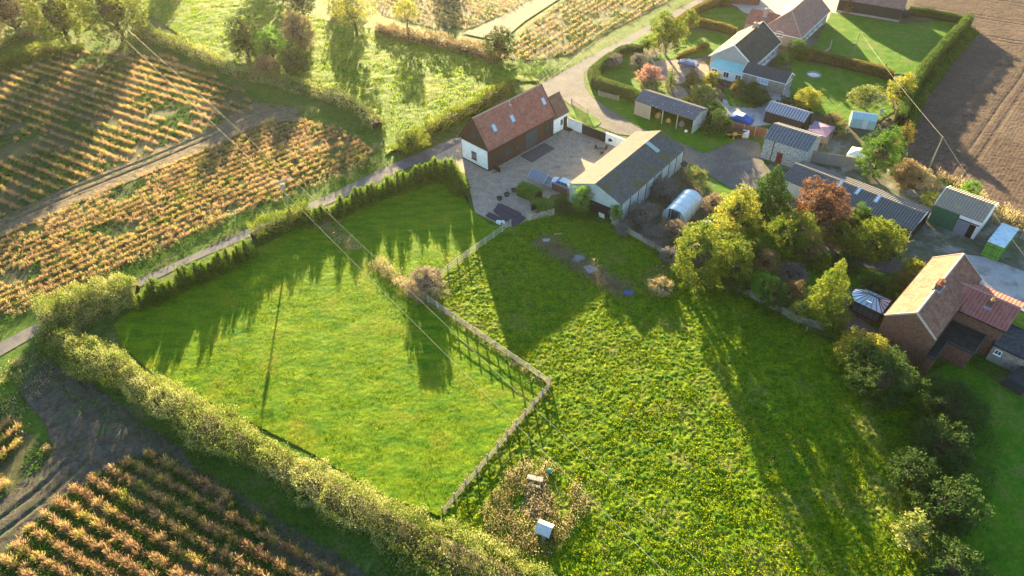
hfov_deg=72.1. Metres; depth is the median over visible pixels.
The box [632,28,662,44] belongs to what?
lawn
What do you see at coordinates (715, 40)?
lawn
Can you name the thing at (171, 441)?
tall grass
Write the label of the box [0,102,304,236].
dirt track
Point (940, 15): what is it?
clipped hedge
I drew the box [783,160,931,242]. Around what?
stable range
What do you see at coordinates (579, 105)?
field gate
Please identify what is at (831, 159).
panel fence
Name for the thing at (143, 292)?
young conifer
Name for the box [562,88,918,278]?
driveway
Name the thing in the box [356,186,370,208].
young conifer
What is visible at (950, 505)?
broadleaf tree
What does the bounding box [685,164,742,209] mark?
lawn
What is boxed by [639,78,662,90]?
shrub
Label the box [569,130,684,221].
storage shed
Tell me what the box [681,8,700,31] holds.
tree
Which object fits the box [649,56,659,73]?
garden wall
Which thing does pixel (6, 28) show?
meadow grass
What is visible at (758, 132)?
panel fence
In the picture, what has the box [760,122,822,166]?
flint barn
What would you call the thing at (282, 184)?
power pole
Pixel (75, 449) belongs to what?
tall grass
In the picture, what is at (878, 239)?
broadleaf tree
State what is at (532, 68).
tall grass
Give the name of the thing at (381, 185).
young conifer
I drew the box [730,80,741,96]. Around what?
shrub
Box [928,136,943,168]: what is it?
power pole
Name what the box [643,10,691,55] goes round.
birch tree
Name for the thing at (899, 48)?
lawn
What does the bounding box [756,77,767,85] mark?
picture window
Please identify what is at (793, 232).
broadleaf tree
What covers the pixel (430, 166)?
young conifer
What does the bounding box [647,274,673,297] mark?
shrub
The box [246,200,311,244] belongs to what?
mixed hedge
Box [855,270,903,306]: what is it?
shrub
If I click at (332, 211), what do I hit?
young conifer
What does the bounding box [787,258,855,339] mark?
conifer
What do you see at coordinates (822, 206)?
copper tree
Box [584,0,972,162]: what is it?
garden ground
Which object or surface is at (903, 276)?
shrub
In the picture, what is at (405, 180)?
young conifer
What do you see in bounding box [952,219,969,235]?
sliding door
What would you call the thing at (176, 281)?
young conifer
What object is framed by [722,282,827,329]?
garden wall
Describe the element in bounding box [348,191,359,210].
young conifer
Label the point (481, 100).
field hedge
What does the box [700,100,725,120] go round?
shrub
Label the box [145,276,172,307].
young conifer
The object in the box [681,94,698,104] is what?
shrub
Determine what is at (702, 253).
broadleaf tree
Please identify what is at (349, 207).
young conifer
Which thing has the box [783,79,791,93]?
garden doors
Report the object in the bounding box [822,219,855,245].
shrub
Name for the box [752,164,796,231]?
conifer
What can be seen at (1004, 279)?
concrete apron
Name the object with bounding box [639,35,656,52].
shrub
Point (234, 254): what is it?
young conifer
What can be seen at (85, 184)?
tall grass
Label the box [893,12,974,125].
clipped hedge
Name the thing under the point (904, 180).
shrub
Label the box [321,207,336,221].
young conifer
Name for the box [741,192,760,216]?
shrub
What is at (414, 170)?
young conifer
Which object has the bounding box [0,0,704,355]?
road
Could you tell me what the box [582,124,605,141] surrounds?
courtyard gates
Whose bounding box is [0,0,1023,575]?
grassland
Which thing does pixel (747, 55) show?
bungalow
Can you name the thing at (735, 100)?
lawn
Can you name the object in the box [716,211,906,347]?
garden grass
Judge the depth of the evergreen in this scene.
129.43 m
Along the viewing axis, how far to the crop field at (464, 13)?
178.59 m
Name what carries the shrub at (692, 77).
on the garden ground at (853, 136)
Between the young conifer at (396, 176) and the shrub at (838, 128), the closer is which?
the young conifer at (396, 176)
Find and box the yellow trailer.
[726,130,744,138]
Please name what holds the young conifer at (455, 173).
on the grassland
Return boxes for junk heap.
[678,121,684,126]
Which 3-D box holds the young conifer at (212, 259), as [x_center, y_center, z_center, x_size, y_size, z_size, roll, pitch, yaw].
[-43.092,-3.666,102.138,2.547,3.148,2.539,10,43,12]
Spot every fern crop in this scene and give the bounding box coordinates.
[0,48,252,215]
[0,116,373,312]
[0,415,51,489]
[0,446,345,575]
[375,0,524,27]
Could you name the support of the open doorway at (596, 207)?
in the storage shed at (624, 174)
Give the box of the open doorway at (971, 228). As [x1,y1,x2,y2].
[964,224,975,237]
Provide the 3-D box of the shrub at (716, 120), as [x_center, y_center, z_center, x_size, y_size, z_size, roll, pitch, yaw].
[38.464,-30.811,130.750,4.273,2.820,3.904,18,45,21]
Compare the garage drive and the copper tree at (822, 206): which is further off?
the garage drive
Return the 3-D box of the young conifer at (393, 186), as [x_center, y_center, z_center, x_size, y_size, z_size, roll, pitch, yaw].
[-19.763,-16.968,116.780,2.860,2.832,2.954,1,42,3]
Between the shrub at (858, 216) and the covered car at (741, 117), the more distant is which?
the covered car at (741, 117)
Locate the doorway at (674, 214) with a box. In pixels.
[671,210,678,220]
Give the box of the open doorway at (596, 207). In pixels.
[587,200,610,218]
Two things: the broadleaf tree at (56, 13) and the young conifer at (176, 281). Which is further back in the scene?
the broadleaf tree at (56, 13)
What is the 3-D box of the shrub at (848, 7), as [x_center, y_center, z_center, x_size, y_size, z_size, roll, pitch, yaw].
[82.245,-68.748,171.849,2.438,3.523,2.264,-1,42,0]
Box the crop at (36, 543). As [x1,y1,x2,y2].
[0,451,338,575]
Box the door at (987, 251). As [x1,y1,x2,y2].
[981,242,1003,260]
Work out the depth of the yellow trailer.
128.78 m
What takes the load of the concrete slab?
on the yard at (930, 241)
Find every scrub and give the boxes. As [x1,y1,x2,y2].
[511,53,565,73]
[887,369,1008,575]
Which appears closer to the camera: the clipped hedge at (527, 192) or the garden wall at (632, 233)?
the garden wall at (632, 233)
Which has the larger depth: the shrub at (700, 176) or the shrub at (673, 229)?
the shrub at (700, 176)
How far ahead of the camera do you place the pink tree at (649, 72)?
143.80 m
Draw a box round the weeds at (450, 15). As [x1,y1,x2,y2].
[371,0,513,28]
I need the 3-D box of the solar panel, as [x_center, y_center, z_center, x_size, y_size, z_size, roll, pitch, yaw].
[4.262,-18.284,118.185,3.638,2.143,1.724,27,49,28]
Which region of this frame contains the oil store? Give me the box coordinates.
[1001,366,1023,395]
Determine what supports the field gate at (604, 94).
on the garden ground at (853, 136)
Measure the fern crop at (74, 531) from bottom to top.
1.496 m
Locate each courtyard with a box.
[431,129,614,226]
[732,0,840,24]
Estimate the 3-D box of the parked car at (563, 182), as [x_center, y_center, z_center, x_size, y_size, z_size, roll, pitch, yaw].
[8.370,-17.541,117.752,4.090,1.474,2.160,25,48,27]
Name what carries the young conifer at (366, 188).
on the grassland
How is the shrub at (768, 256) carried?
on the garden grass at (812, 277)
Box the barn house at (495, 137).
[458,84,572,171]
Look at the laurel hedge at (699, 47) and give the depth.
157.08 m
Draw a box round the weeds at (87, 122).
[0,48,249,217]
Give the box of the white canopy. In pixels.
[846,147,863,157]
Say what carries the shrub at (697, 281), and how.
on the grassland
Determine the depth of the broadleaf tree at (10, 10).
164.97 m
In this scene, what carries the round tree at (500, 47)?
on the grassland
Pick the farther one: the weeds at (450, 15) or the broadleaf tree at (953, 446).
the weeds at (450, 15)
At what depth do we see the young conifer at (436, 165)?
119.00 m
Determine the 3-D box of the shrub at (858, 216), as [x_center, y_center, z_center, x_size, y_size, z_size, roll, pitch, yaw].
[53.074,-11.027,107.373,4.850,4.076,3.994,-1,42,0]
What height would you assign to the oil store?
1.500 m
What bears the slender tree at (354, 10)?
on the grassland
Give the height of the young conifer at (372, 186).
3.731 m
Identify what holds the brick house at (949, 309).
on the grassland
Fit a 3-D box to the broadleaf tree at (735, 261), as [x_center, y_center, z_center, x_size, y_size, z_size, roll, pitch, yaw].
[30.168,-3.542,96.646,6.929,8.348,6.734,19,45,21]
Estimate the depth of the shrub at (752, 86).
141.16 m
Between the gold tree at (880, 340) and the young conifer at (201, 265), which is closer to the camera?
the gold tree at (880, 340)
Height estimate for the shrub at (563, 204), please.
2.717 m
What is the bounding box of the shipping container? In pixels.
[980,223,1018,260]
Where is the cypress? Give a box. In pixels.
[664,65,677,89]
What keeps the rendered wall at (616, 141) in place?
on the courtyard at (572, 154)
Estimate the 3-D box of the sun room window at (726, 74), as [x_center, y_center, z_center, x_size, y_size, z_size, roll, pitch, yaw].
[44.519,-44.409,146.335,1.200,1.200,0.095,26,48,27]
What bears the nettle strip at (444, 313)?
on the grassland
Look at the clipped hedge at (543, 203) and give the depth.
111.88 m
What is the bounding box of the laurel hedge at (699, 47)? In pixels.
[676,41,708,58]
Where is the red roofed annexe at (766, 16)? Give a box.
[744,6,780,28]
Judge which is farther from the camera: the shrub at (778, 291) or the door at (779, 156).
the door at (779, 156)
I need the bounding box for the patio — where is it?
[745,89,796,107]
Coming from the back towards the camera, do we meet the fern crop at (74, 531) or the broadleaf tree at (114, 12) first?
the broadleaf tree at (114, 12)
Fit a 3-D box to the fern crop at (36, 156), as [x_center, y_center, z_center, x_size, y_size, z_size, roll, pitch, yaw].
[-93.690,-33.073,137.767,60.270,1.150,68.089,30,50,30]
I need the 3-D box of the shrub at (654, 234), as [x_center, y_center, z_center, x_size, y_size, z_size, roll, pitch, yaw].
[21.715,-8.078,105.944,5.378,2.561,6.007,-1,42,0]
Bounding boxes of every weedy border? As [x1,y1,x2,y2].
[528,232,631,298]
[539,237,631,290]
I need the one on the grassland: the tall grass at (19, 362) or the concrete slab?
the tall grass at (19, 362)
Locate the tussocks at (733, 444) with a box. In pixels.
[575,391,878,575]
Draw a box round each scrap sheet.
[571,254,585,263]
[584,265,596,273]
[623,290,634,295]
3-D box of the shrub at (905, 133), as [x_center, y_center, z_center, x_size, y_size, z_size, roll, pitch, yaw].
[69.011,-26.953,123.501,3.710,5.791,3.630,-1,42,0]
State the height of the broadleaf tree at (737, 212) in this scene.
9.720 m
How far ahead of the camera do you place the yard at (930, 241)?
107.11 m
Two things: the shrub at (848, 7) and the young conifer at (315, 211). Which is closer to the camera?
the young conifer at (315, 211)
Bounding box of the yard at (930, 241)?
[766,136,1023,270]
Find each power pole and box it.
[274,176,290,213]
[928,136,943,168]
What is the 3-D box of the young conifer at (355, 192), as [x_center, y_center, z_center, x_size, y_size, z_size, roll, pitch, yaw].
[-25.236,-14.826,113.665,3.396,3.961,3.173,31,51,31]
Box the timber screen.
[552,183,566,195]
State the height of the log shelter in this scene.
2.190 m
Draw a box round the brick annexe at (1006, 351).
[985,324,1023,371]
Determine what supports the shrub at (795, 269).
on the garden grass at (812, 277)
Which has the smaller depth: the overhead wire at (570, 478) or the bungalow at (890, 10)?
the overhead wire at (570, 478)
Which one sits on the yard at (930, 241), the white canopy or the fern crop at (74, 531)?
the white canopy
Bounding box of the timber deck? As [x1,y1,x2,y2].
[836,287,876,340]
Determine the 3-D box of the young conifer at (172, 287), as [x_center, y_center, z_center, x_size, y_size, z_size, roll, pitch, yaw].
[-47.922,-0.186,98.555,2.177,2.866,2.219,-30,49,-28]
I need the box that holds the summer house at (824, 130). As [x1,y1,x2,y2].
[808,121,834,148]
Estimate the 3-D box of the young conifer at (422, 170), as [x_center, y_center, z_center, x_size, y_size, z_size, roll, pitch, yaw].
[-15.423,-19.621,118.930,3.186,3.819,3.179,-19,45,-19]
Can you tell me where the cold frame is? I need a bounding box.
[544,175,551,191]
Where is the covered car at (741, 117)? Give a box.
[728,111,753,125]
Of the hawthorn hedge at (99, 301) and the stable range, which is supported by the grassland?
the hawthorn hedge at (99, 301)
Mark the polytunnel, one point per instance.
(687, 203)
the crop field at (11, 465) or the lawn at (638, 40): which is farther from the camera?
the lawn at (638, 40)
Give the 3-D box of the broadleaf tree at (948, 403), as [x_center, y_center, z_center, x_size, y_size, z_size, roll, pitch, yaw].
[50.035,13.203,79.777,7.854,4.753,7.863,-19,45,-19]
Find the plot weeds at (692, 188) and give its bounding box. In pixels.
[623,166,720,249]
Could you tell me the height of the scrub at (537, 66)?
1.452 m
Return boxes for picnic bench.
[527,474,542,487]
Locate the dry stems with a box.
[588,253,605,269]
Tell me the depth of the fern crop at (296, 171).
115.98 m
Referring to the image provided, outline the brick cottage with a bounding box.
[732,0,759,4]
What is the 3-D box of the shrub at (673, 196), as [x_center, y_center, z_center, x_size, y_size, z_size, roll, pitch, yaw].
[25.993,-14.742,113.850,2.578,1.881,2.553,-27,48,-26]
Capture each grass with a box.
[0,9,32,37]
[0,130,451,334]
[0,350,53,455]
[0,351,398,575]
[1,133,210,225]
[3,376,181,550]
[9,38,382,155]
[114,179,549,516]
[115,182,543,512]
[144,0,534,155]
[145,0,538,153]
[422,213,958,575]
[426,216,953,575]
[479,455,588,558]
[509,3,681,76]
[639,263,680,296]
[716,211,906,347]
[832,429,930,575]
[915,165,1023,231]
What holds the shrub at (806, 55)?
on the garden ground at (853, 136)
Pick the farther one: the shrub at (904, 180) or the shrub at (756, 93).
the shrub at (756, 93)
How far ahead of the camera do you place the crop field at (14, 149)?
139.56 m
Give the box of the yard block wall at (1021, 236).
[1019,230,1023,239]
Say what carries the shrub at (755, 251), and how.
on the garden grass at (812, 277)
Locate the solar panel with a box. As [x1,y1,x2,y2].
[528,168,547,187]
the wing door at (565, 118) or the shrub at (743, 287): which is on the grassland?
the shrub at (743, 287)
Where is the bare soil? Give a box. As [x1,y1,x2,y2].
[520,480,551,519]
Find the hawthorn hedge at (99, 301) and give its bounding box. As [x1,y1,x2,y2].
[28,270,139,335]
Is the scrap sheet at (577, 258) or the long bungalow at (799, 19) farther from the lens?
the long bungalow at (799, 19)
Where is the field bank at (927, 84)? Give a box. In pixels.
[900,25,980,137]
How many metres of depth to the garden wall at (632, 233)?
106.32 m
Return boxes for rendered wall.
[567,117,582,132]
[605,132,625,146]
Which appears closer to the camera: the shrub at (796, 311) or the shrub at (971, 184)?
the shrub at (796, 311)
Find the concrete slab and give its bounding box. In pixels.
[841,167,851,170]
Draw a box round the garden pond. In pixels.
[806,71,820,77]
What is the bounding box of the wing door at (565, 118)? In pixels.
[563,116,566,127]
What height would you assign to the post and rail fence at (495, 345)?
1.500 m
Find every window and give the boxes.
[471,131,476,140]
[471,151,476,160]
[723,71,728,77]
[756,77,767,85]
[992,349,1002,356]
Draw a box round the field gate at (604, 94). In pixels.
[598,90,618,100]
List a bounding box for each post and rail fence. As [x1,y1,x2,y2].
[418,289,550,384]
[424,219,510,292]
[441,378,550,513]
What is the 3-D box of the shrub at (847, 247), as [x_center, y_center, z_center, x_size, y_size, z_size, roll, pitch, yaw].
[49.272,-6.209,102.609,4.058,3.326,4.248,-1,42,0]
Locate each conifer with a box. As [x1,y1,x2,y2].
[132,293,151,310]
[141,290,156,305]
[142,281,164,305]
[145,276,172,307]
[157,281,178,301]
[165,279,179,295]
[173,265,194,292]
[174,276,186,291]
[179,264,198,289]
[188,260,210,286]
[196,261,214,283]
[204,260,220,280]
[210,255,222,274]
[211,250,235,276]
[222,246,239,271]
[230,249,242,267]
[233,243,246,265]
[238,238,259,263]
[301,211,315,229]
[310,207,326,226]
[317,203,331,223]
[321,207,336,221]
[327,206,342,220]
[333,194,353,216]
[334,202,346,218]
[343,198,356,215]
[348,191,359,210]
[350,185,365,209]
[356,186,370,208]
[362,182,377,205]
[365,182,385,204]
[374,184,385,200]
[379,182,388,197]
[381,174,397,198]
[387,179,399,195]
[393,170,407,193]
[399,170,415,193]
[406,172,421,189]
[409,165,427,189]
[417,162,429,184]
[422,162,432,181]
[424,161,438,183]
[427,155,445,182]
[437,157,448,183]
[443,157,464,183]
[445,162,454,183]
[445,166,469,188]
[448,169,460,188]
[449,173,470,195]
[451,178,470,197]
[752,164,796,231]
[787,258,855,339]
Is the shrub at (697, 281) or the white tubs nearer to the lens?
the shrub at (697, 281)
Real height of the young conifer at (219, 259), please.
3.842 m
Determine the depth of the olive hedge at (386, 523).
75.99 m
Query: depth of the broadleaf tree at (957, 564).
64.66 m
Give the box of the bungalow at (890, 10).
[836,0,907,21]
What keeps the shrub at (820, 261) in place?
on the garden grass at (812, 277)
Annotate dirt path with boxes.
[463,0,555,38]
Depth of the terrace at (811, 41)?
161.03 m
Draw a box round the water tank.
[742,129,749,138]
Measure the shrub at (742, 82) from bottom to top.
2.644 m
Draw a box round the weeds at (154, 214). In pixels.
[0,118,365,314]
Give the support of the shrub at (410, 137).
on the grassland
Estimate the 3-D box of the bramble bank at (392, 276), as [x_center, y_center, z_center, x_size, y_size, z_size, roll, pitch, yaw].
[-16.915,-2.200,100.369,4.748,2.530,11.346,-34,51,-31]
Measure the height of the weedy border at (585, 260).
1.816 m
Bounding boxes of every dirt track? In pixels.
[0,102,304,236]
[0,357,190,555]
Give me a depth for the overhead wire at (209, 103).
125.97 m
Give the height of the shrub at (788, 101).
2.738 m
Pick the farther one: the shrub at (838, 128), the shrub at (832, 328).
the shrub at (838, 128)
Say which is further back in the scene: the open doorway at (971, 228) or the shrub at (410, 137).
the shrub at (410, 137)
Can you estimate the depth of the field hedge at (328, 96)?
143.44 m
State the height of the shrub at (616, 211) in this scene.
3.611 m
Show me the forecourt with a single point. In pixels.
(682, 71)
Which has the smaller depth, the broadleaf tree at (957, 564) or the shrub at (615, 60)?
the broadleaf tree at (957, 564)
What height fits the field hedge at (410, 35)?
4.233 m
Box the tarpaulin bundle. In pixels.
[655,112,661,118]
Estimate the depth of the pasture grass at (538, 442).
80.29 m
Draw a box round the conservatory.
[848,288,892,324]
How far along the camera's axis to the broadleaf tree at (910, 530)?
67.87 m
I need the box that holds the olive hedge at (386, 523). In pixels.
[30,316,556,575]
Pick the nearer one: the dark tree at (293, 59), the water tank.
the water tank
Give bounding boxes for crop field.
[0,51,253,218]
[0,121,373,317]
[0,415,52,493]
[0,456,312,575]
[368,0,530,29]
[502,0,667,60]
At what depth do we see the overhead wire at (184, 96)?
128.47 m
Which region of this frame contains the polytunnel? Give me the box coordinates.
[662,189,702,221]
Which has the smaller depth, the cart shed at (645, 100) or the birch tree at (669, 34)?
the cart shed at (645, 100)
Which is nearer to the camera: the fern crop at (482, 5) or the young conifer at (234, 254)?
the young conifer at (234, 254)
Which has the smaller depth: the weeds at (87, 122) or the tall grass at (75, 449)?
the tall grass at (75, 449)
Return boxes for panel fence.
[723,121,767,137]
[810,150,861,169]
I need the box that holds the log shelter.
[678,161,688,176]
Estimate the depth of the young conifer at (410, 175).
117.74 m
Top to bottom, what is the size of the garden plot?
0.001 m
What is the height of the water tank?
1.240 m
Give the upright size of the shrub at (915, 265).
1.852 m
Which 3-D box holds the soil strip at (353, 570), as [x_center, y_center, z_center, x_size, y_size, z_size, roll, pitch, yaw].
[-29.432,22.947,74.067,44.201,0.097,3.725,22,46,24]
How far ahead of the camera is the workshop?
130.85 m
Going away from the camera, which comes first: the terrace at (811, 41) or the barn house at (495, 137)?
the barn house at (495, 137)
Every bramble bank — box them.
[309,214,363,253]
[368,249,421,296]
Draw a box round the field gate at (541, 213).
[530,208,553,219]
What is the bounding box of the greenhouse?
[849,111,877,129]
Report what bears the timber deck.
on the grassland
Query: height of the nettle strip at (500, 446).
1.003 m
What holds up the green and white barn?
on the yard at (930, 241)
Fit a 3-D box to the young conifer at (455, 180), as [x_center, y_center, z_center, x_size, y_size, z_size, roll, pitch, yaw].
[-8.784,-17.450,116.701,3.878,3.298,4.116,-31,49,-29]
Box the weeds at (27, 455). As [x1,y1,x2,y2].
[0,416,50,496]
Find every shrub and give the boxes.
[393,124,430,154]
[399,265,450,305]
[553,196,572,215]
[570,185,594,215]
[607,52,622,67]
[609,204,623,221]
[614,219,634,235]
[627,200,659,225]
[630,52,648,68]
[638,221,673,247]
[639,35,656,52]
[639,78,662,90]
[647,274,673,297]
[648,172,679,199]
[655,216,692,245]
[659,245,676,264]
[665,191,678,201]
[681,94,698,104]
[682,164,708,185]
[684,68,699,85]
[689,268,718,291]
[690,82,717,105]
[699,191,725,214]
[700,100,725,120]
[701,70,722,84]
[711,114,730,130]
[714,266,752,299]
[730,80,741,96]
[733,78,747,90]
[736,207,765,242]
[739,85,773,107]
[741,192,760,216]
[743,244,762,267]
[746,266,785,307]
[747,81,760,91]
[751,247,780,274]
[758,280,790,315]
[775,53,788,64]
[775,260,810,283]
[776,93,798,106]
[783,280,808,302]
[786,38,810,59]
[786,298,811,323]
[790,237,836,266]
[794,87,825,112]
[798,47,816,60]
[799,249,834,272]
[819,111,848,125]
[819,317,842,337]
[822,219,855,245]
[828,250,863,275]
[831,119,846,136]
[836,236,863,258]
[844,0,853,14]
[847,201,874,230]
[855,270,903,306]
[889,157,927,185]
[889,269,911,290]
[890,170,913,187]
[894,120,917,148]
[901,255,925,276]
[908,164,936,191]
[919,190,939,208]
[960,179,982,195]
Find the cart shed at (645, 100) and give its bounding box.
[634,89,708,133]
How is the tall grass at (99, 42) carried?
on the grassland
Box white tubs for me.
[496,220,504,224]
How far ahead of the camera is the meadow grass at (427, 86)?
155.29 m
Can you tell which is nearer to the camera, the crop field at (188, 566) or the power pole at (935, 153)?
the crop field at (188, 566)
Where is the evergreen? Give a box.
[698,107,733,138]
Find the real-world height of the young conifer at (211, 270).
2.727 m
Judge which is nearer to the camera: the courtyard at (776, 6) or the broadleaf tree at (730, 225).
the broadleaf tree at (730, 225)
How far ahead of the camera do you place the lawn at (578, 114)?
135.81 m
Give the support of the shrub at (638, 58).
on the garden ground at (853, 136)
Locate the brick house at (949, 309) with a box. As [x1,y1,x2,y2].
[875,253,1023,374]
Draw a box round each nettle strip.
[422,294,547,385]
[444,392,549,503]
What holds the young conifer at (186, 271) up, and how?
on the grassland
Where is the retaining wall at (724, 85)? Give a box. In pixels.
[710,81,749,95]
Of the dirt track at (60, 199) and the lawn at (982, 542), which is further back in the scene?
the dirt track at (60, 199)
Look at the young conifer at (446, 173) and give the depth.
118.59 m
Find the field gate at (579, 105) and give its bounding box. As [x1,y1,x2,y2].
[571,98,587,114]
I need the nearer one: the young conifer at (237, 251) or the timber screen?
the young conifer at (237, 251)
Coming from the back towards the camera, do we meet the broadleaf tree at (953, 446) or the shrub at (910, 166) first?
the shrub at (910, 166)
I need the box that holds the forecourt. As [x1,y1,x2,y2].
[648,52,709,99]
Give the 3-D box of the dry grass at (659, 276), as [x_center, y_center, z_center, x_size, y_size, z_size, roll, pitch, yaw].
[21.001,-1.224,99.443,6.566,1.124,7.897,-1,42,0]
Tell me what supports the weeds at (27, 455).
on the grassland
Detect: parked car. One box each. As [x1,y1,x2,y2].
[552,176,571,190]
[677,58,699,68]
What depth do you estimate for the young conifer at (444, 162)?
119.12 m
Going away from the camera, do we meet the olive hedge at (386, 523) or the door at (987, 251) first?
the olive hedge at (386, 523)
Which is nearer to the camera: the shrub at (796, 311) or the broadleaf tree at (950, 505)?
the broadleaf tree at (950, 505)
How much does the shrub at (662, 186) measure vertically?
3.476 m
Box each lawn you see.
[571,106,600,126]
[586,77,741,152]
[601,52,668,95]
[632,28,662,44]
[645,30,731,60]
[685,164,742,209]
[698,7,748,28]
[722,88,759,107]
[790,59,893,120]
[811,12,955,74]
[923,362,1023,575]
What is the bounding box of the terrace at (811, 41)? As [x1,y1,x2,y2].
[804,39,816,46]
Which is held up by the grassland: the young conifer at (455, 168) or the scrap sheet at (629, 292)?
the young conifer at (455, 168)
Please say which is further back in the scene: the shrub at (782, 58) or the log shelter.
the shrub at (782, 58)
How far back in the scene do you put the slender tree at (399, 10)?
164.99 m
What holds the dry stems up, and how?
on the grassland
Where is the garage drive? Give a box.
[721,99,770,126]
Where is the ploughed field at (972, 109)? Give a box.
[900,0,1023,220]
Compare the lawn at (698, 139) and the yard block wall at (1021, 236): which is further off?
the lawn at (698, 139)
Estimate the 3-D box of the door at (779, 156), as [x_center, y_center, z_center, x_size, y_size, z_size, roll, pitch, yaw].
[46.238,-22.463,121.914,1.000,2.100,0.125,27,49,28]
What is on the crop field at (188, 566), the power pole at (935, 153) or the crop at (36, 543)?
the crop at (36, 543)
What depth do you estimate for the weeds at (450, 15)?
175.48 m
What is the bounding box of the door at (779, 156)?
[775,152,782,163]
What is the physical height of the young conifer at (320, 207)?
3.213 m
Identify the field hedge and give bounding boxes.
[0,28,27,46]
[0,40,85,71]
[134,20,248,78]
[238,61,385,128]
[373,21,503,62]
[392,78,517,154]
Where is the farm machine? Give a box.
[901,7,910,17]
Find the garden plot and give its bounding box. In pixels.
[622,168,719,253]
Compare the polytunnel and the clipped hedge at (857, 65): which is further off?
the clipped hedge at (857, 65)
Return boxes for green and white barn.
[927,185,998,238]
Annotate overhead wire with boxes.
[100,16,268,176]
[123,25,285,172]
[289,197,618,526]
[300,186,713,575]
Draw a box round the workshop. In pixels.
[763,101,813,129]
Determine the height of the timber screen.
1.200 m
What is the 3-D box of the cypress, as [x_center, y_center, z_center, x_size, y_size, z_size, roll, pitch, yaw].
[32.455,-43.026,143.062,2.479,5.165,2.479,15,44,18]
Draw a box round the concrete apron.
[966,255,1023,310]
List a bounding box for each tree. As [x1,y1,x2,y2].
[0,0,43,39]
[12,0,89,47]
[68,0,149,48]
[221,10,263,60]
[247,24,289,64]
[251,54,280,80]
[277,42,311,75]
[280,0,317,19]
[280,9,318,52]
[321,0,377,35]
[390,0,419,30]
[482,25,517,61]
[633,62,665,83]
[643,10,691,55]
[671,211,733,294]
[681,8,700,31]
[702,215,745,254]
[709,232,757,289]
[713,183,764,233]
[760,209,824,262]
[790,175,855,242]
[830,325,894,376]
[839,339,934,413]
[842,214,913,263]
[846,83,888,111]
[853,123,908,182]
[884,445,949,501]
[886,71,917,104]
[889,506,935,552]
[908,472,994,544]
[911,414,981,475]
[912,374,995,436]
[918,531,997,575]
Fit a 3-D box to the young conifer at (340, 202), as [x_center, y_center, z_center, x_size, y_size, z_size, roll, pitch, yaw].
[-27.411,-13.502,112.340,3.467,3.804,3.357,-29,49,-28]
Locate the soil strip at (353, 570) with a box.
[120,421,369,575]
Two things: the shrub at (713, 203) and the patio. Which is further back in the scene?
the patio
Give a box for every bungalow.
[709,20,794,94]
[767,0,830,47]
[836,0,907,21]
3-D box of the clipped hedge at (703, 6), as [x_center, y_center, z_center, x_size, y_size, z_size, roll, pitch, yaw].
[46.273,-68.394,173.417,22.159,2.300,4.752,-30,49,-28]
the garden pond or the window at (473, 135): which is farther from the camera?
the garden pond
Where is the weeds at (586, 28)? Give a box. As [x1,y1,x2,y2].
[508,0,662,59]
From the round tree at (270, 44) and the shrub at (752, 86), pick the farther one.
the round tree at (270, 44)
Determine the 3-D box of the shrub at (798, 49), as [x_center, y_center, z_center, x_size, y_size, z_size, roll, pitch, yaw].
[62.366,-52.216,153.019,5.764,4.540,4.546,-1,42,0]
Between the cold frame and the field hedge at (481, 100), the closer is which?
the cold frame
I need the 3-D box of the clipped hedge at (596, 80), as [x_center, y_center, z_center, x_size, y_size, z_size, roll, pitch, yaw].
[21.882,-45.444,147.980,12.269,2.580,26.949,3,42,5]
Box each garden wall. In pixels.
[611,219,676,258]
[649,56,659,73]
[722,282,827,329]
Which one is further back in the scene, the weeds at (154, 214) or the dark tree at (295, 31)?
the dark tree at (295, 31)
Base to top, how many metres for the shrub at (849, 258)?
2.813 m
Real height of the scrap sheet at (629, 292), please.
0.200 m
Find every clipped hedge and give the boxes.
[516,181,542,200]
[530,196,552,215]
[587,43,643,103]
[673,0,731,25]
[694,17,737,35]
[797,48,894,80]
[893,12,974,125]
[909,6,963,23]
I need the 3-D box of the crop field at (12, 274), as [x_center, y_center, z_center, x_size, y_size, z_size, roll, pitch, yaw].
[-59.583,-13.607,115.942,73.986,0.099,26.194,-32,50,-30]
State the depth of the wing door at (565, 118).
132.32 m
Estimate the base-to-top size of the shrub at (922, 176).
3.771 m
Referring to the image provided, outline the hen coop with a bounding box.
[534,519,553,541]
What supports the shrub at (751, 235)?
on the garden grass at (812, 277)
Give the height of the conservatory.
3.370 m
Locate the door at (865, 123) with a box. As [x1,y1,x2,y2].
[861,121,868,128]
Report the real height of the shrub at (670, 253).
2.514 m
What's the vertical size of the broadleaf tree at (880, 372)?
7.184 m

